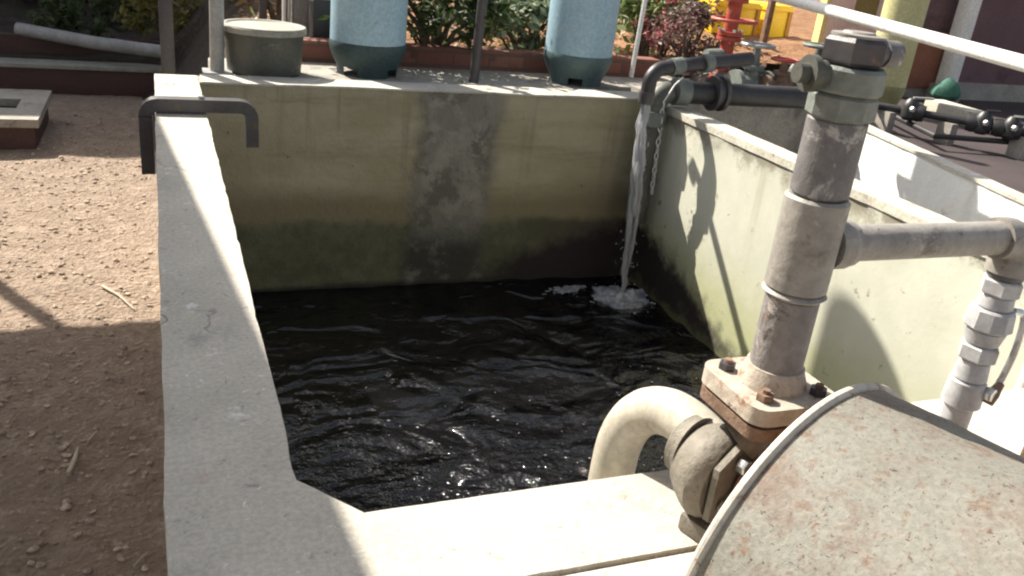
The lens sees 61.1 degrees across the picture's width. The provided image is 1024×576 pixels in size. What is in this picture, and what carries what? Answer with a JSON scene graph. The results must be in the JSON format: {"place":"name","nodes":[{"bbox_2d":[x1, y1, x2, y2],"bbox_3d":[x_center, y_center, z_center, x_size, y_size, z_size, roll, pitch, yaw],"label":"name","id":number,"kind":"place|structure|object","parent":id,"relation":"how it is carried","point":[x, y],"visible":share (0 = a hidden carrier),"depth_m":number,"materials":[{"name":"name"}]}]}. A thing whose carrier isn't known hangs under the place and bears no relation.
{"place":"outdoors","nodes":[
{"label":"outdoors","id":0,"kind":"place"},
{"bbox_2d":[0,57,789,575],"bbox_3d":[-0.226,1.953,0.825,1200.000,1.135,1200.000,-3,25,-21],"label":"ground","id":1,"kind":"structure","parent":0,"point":[76,557],"depth_m":3.10,"materials":[{"name":"soil"}]},
{"bbox_2d":[0,89,51,149],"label":"inspection chamber","id":2,"kind":"object","parent":1,"relation":"on","point":[24,116],"visible":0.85,"depth_m":5.29,"materials":[{"name":"concrete"}]},
{"bbox_2d":[66,447,78,475],"bbox_3d":[-1.276,0.501,2.527,0.016,0.020,0.130,1,23,-13],"label":"twig","id":3,"kind":"object","parent":1,"relation":"on","point":[71,465],"visible":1,"depth_m":2.50,"materials":[{"name":"brown wood"}]},
{"bbox_2d":[0,114,154,575],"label":"soil clods","id":4,"kind":"object","parent":1,"relation":"on","point":[66,505],"visible":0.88,"depth_m":3.26,"materials":[{"name":"brown soil"}]},
{"bbox_2d":[0,32,175,96],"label":"timber beam","id":5,"kind":"structure","parent":1,"relation":"on","point":[72,77],"depth_m":6.70,"materials":[{"name":"brown wood"}]},
{"bbox_2d":[14,22,160,57],"bbox_3d":[-3.247,-1.919,6.728,1.159,0.160,0.099,5,23,-3],"label":"loose pipe","id":6,"kind":"object","parent":5,"relation":"on","point":[84,40],"visible":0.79,"depth_m":6.69,"materials":[{"name":"grey metal"}]},
{"bbox_2d":[86,430,97,442],"bbox_3d":[-1.275,0.449,2.639,0.010,0.013,0.068,6,23,-1],"label":"twig","id":7,"kind":"object","parent":1,"relation":"on","point":[91,436],"visible":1,"depth_m":2.63,"materials":[{"name":"brown wood"}]},
{"bbox_2d":[100,284,133,309],"bbox_3d":[-1.601,0.035,3.527,0.256,0.021,0.016,23,28,33],"label":"twig","id":8,"kind":"object","parent":1,"relation":"on","point":[114,292],"visible":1,"depth_m":3.53,"materials":[{"name":"brown wood"}]},
{"bbox_2d":[133,551,148,566],"bbox_3d":[-0.933,0.681,2.185,0.007,0.012,0.063,11,23,9],"label":"twig","id":9,"kind":"object","parent":1,"relation":"on","point":[138,561],"visible":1,"depth_m":2.18,"materials":[{"name":"brown wood"}]},
{"bbox_2d":[158,0,175,74],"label":"post","id":10,"kind":"object","parent":1,"relation":"on","point":[165,9],"depth_m":4.10,"materials":[{"name":"metal"}]},
{"bbox_2d":[154,74,1023,575],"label":"water tank","id":11,"kind":"object","parent":1,"relation":"on","point":[330,184],"visible":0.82,"depth_m":3.82,"materials":[{"name":"concrete"}]},
{"bbox_2d":[138,95,258,173],"bbox_3d":[-1.208,-0.594,3.360,0.433,0.301,0.055,-3,25,-21],"label":"pipe bracket","id":12,"kind":"object","parent":11,"relation":"attached to","point":[149,107],"visible":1,"depth_m":3.29,"materials":[{"name":"metal"}]},
{"bbox_2d":[251,275,723,512],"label":"water","id":13,"kind":"structure","parent":11,"relation":"in","point":[556,359],"depth_m":3.73,"materials":[{"name":"black liquid"}]},
{"bbox_2d":[299,362,696,490],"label":"floating bubbles","id":14,"kind":"object","parent":13,"relation":"on","point":[497,420],"visible":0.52,"depth_m":3.33,"materials":[{"name":"liquid"}]},
{"bbox_2d":[542,104,655,313],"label":"falling water","id":15,"kind":"structure","parent":13,"relation":"on","point":[617,296],"depth_m":4.59,"materials":[{"name":"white liquid"}]},
{"bbox_2d":[588,357,833,542],"bbox_3d":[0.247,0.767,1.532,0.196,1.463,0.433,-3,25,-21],"label":"water pump","id":16,"kind":"object","parent":11,"relation":"on","point":[710,458],"visible":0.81,"depth_m":1.24,"materials":[{"name":"metal"}]},
{"bbox_2d":[737,29,905,398],"bbox_3d":[0.385,-0.088,1.127,0.138,0.478,0.096,9,23,5],"label":"discharge riser","id":17,"kind":"object","parent":16,"relation":"attached to","point":[841,80],"visible":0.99,"depth_m":1.08,"materials":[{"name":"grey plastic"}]},
{"bbox_2d":[834,217,1023,428],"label":"branch line","id":18,"kind":"object","parent":17,"relation":"attached to","point":[989,316],"visible":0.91,"depth_m":1.28,"materials":[{"name":"grey plastic"}]},
{"bbox_2d":[625,76,807,223],"bbox_3d":[1.204,-0.749,4.746,1.192,0.795,0.183,-3,25,-21],"label":"overflow pipe","id":19,"kind":"object","parent":11,"relation":"attached to","point":[716,93],"visible":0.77,"depth_m":4.52,"materials":[{"name":"grey plastic"}]},
{"bbox_2d":[650,77,683,194],"bbox_3d":[0.790,-0.783,4.501,0.103,0.626,0.026,-3,25,-21],"label":"hanging chain","id":20,"kind":"object","parent":19,"relation":"hanging from","point":[657,150],"visible":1,"depth_m":4.51,"materials":[{"name":"grey metal"}]},
{"bbox_2d":[637,52,754,104],"bbox_3d":[0.943,-1.072,4.408,0.690,0.267,0.094,-7,26,-30],"label":"inlet pipe","id":21,"kind":"object","parent":19,"relation":"attached to","point":[701,63],"visible":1,"depth_m":4.31,"materials":[{"name":"black plastic"}]},
{"bbox_2d":[773,0,1023,389],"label":"white rail","id":22,"kind":"object","parent":11,"relation":"attached to","point":[999,56],"visible":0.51,"depth_m":3.21,"materials":[{"name":"metal"}]},
{"bbox_2d":[631,85,1023,221],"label":"side basin","id":23,"kind":"object","parent":1,"relation":"on","point":[911,173],"visible":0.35,"depth_m":4.21,"materials":[{"name":"concrete"}]},
{"bbox_2d":[726,41,775,84],"bbox_3d":[1.431,-1.281,5.158,0.248,0.342,0.206,-3,25,-21],"label":"gate valve","id":24,"kind":"object","parent":23,"relation":"on","point":[753,73],"visible":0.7,"depth_m":5.11,"materials":[{"name":"grey metal"}]},
{"bbox_2d":[761,56,799,86],"bbox_3d":[1.585,-1.223,5.111,0.208,0.256,0.172,2,23,-11],"label":"gate valve","id":25,"kind":"object","parent":23,"relation":"on","point":[782,74],"visible":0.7,"depth_m":5.07,"materials":[{"name":"metal"}]},
{"bbox_2d":[788,42,823,78],"bbox_3d":[1.850,-1.329,5.290,0.220,0.309,0.264,-3,25,-21],"label":"gate valve","id":26,"kind":"object","parent":23,"relation":"on","point":[818,46],"visible":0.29,"depth_m":5.23,"materials":[{"name":"grey metal"}]},
{"bbox_2d":[903,0,1023,101],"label":"maroon wall","id":27,"kind":"structure","parent":1,"relation":"on","point":[999,24],"depth_m":6.70,"materials":[{"name":"paint"}]},
{"bbox_2d":[906,31,949,87],"bbox_3d":[3.190,-1.713,6.523,0.521,0.413,0.045,-3,25,-21],"label":"wall board","id":28,"kind":"object","parent":27,"relation":"attached to","point":[927,60],"depth_m":6.48,"materials":[{"name":"brown wood"}]},
{"bbox_2d":[0,0,820,174],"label":"garden soil","id":29,"kind":"structure","parent":0,"point":[192,46],"depth_m":6.97,"materials":[{"name":"soil"}]},
{"bbox_2d":[23,0,88,6],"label":"thicket","id":30,"kind":"object","parent":29,"relation":"on","point":[86,1],"visible":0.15,"depth_m":8.97,"materials":[{"name":"green plant"}]},
{"bbox_2d":[25,0,115,37],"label":"weed clump","id":31,"kind":"object","parent":29,"relation":"on","point":[65,17],"visible":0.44,"depth_m":6.95,"materials":[{"name":"green plant"}]},
{"bbox_2d":[59,0,156,33],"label":"thicket","id":32,"kind":"object","parent":29,"relation":"on","point":[106,9],"visible":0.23,"depth_m":8.11,"materials":[{"name":"green plant"}]},
{"bbox_2d":[113,0,205,37],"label":"weed clump","id":33,"kind":"object","parent":29,"relation":"on","point":[143,7],"visible":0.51,"depth_m":7.11,"materials":[{"name":"green plant"}]},
{"bbox_2d":[259,0,266,18],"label":"post","id":34,"kind":"object","parent":29,"relation":"on","point":[262,9],"depth_m":5.18,"materials":[{"name":"paint"}]},
{"bbox_2d":[250,0,287,21],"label":"shrub","id":35,"kind":"object","parent":29,"relation":"on","point":[277,16],"visible":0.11,"depth_m":5.21,"materials":[{"name":"green plant"}]},
{"bbox_2d":[282,0,307,36],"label":"control cabinet","id":36,"kind":"object","parent":29,"relation":"on","point":[297,11],"depth_m":5.04,"materials":[{"name":"grey metal"}]},
{"bbox_2d":[307,0,330,37],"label":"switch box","id":37,"kind":"object","parent":29,"relation":"on","point":[317,9],"visible":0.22,"depth_m":4.78,"materials":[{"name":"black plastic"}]},
{"bbox_2d":[310,0,524,49],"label":"bush","id":38,"kind":"object","parent":29,"relation":"on","point":[444,14],"visible":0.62,"depth_m":4.85,"materials":[{"name":"green plant"}]},
{"bbox_2d":[231,0,791,66],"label":"leaf litter","id":39,"kind":"object","parent":29,"relation":"on","point":[240,2],"visible":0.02,"depth_m":6.31,"materials":[{"name":"brown plant"}]},
{"bbox_2d":[433,0,627,55],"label":"shrub","id":40,"kind":"object","parent":29,"relation":"on","point":[535,13],"visible":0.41,"depth_m":5.32,"materials":[{"name":"green plant"}]},
{"bbox_2d":[630,0,689,59],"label":"flowering shrub","id":41,"kind":"object","parent":29,"relation":"on","point":[660,49],"visible":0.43,"depth_m":5.79,"materials":[{"name":"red plant"}]},
{"bbox_2d":[616,0,710,56],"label":"shrub","id":42,"kind":"object","parent":29,"relation":"on","point":[626,7],"visible":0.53,"depth_m":5.88,"materials":[{"name":"green plant"}]},
{"bbox_2d":[759,0,775,42],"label":"post","id":43,"kind":"object","parent":29,"relation":"on","point":[768,18],"depth_m":7.27,"materials":[{"name":"metal"}]},
{"bbox_2d":[811,0,884,42],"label":"panel frame","id":44,"kind":"object","parent":29,"relation":"on","point":[825,26],"depth_m":7.56,"materials":[{"name":"yellow paint"}]},
{"bbox_2d":[208,58,743,90],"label":"paving","id":45,"kind":"structure","parent":0,"point":[314,70],"depth_m":4.81,"materials":[{"name":"concrete"}]},
{"bbox_2d":[202,0,232,74],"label":"post","id":46,"kind":"object","parent":45,"relation":"on","point":[216,22],"visible":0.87,"depth_m":4.07,"materials":[{"name":"grey metal"}]},
{"bbox_2d":[224,18,306,77],"bbox_3d":[-1.228,-1.175,4.251,0.432,0.229,0.406,-3,25,-21],"label":"lidded bucket","id":47,"kind":"object","parent":45,"relation":"on","point":[264,47],"visible":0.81,"depth_m":4.13,"materials":[{"name":"grey plastic"}]},
{"bbox_2d":[329,0,407,79],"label":"pressure vessel","id":48,"kind":"object","parent":45,"relation":"on","point":[367,39],"visible":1,"depth_m":4.33,"materials":[{"name":"teal plastic"}]},
{"bbox_2d":[461,0,487,85],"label":"post","id":49,"kind":"object","parent":45,"relation":"on","point":[480,20],"visible":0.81,"depth_m":4.51,"materials":[{"name":"metal"}]},
{"bbox_2d":[302,37,659,77],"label":"brick kerb","id":50,"kind":"structure","parent":45,"relation":"on","point":[316,50],"depth_m":5.04,"materials":[{"name":"brown brick"}]},
{"bbox_2d":[543,0,619,87],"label":"pressure vessel","id":51,"kind":"object","parent":45,"relation":"on","point":[580,38],"visible":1,"depth_m":4.78,"materials":[{"name":"teal plastic"}]},
{"bbox_2d":[629,0,646,76],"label":"garden stake","id":52,"kind":"object","parent":45,"relation":"on","point":[638,36],"visible":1,"depth_m":5.19,"materials":[{"name":"white paint"}]},
{"bbox_2d":[646,0,736,81],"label":"dry bush","id":53,"kind":"object","parent":45,"relation":"on","point":[695,17],"visible":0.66,"depth_m":5.54,"materials":[{"name":"red plant"}]},
{"bbox_2d":[702,0,757,76],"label":"standpipe valve","id":54,"kind":"object","parent":45,"relation":"on","point":[729,35],"visible":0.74,"depth_m":5.16,"materials":[{"name":"red paint"}]},
{"bbox_2d":[716,71,726,76],"bbox_3d":[1.697,-1.242,5.317,0.918,0.080,0.080,5,23,-5],"label":"header pipe","id":55,"kind":"object","parent":54,"relation":"attached to","point":[720,73],"visible":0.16,"depth_m":5.25,"materials":[{"name":"grey metal"}]},
{"bbox_2d":[566,552,693,575],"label":"apron paving","id":56,"kind":"structure","parent":0,"point":[675,565],"depth_m":1.20,"materials":[{"name":"concrete"}]},
{"bbox_2d":[683,383,1023,575],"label":"motor hood","id":57,"kind":"object","parent":56,"relation":"on","point":[869,479],"visible":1,"depth_m":0.96,"materials":[{"name":"paint"}]},
{"bbox_2d":[869,97,1023,193],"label":"yard floor","id":58,"kind":"structure","parent":0,"point":[992,161],"depth_m":4.89,"materials":[{"name":"brown concrete"}]},
{"bbox_2d":[876,0,929,104],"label":"yellow pillar","id":59,"kind":"object","parent":58,"relation":"on","point":[911,12],"visible":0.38,"depth_m":5.62,"materials":[{"name":"yellow painted plaster"}]},
{"bbox_2d":[877,110,1009,144],"bbox_3d":[2.557,-0.966,5.134,0.526,0.032,0.802,5,23,-4],"label":"thin pipe","id":60,"kind":"object","parent":58,"relation":"on","point":[923,130],"visible":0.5,"depth_m":4.80,"materials":[{"name":"black plastic"}]},
{"bbox_2d":[929,77,960,101],"bbox_3d":[3.152,-1.444,6.316,0.192,0.184,0.218,6,23,-1],"label":"sack","id":61,"kind":"object","parent":58,"relation":"on","point":[948,89],"visible":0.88,"depth_m":6.25,"materials":[{"name":"green plastic"}]},
{"bbox_2d":[874,102,1023,159],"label":"black pipe","id":62,"kind":"object","parent":58,"relation":"on","point":[887,115],"visible":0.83,"depth_m":4.90,"materials":[{"name":"plastic"}]},
{"bbox_2d":[900,97,934,120],"bbox_3d":[2.328,-1.038,5.010,0.155,0.140,0.110,-3,25,-21],"label":"pipe valve","id":63,"kind":"object","parent":62,"relation":"attached to","point":[909,106],"visible":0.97,"depth_m":4.97,"materials":[{"name":"black metal"}]},
{"bbox_2d":[973,110,1000,134],"bbox_3d":[2.631,-0.927,4.828,0.108,0.140,0.108,-3,25,-21],"label":"pipe valve","id":64,"kind":"object","parent":62,"relation":"attached to","point":[985,118],"visible":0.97,"depth_m":4.79,"materials":[{"name":"black metal"}]},
{"bbox_2d":[1001,115,1023,139],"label":"pipe valve","id":65,"kind":"object","parent":62,"relation":"attached to","point":[1012,123],"visible":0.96,"depth_m":4.73,"materials":[{"name":"black metal"}]},
{"bbox_2d":[924,99,981,125],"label":"concrete kerb","id":66,"kind":"structure","parent":58,"relation":"on","point":[945,107],"depth_m":5.72,"materials":[{"name":"white concrete"}]},
{"bbox_2d":[924,0,982,103],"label":"white post","id":67,"kind":"object","parent":58,"relation":"on","point":[963,25],"visible":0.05,"depth_m":6.36,"materials":[{"name":"paint"}]},
{"bbox_3d":[2.172,-2.356,8.190,0.963,0.053,0.400,-3,25,-21],"label":"white trestle","id":68,"kind":"object","parent":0,"visible":0},
{"bbox_2d":[698,0,728,33],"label":"yellow crate","id":69,"kind":"object","parent":68,"relation":"on","point":[724,7],"visible":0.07,"depth_m":7.81,"materials":[{"name":"paint"}]},
{"bbox_2d":[738,1,762,35],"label":"yellow crate","id":70,"kind":"object","parent":68,"relation":"on","point":[751,10],"visible":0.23,"depth_m":7.92,"materials":[{"name":"paint"}]},
{"bbox_2d":[750,0,794,36],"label":"yellow crate","id":71,"kind":"object","parent":68,"relation":"on","point":[781,20],"visible":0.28,"depth_m":8.05,"materials":[{"name":"paint"}]}
]}

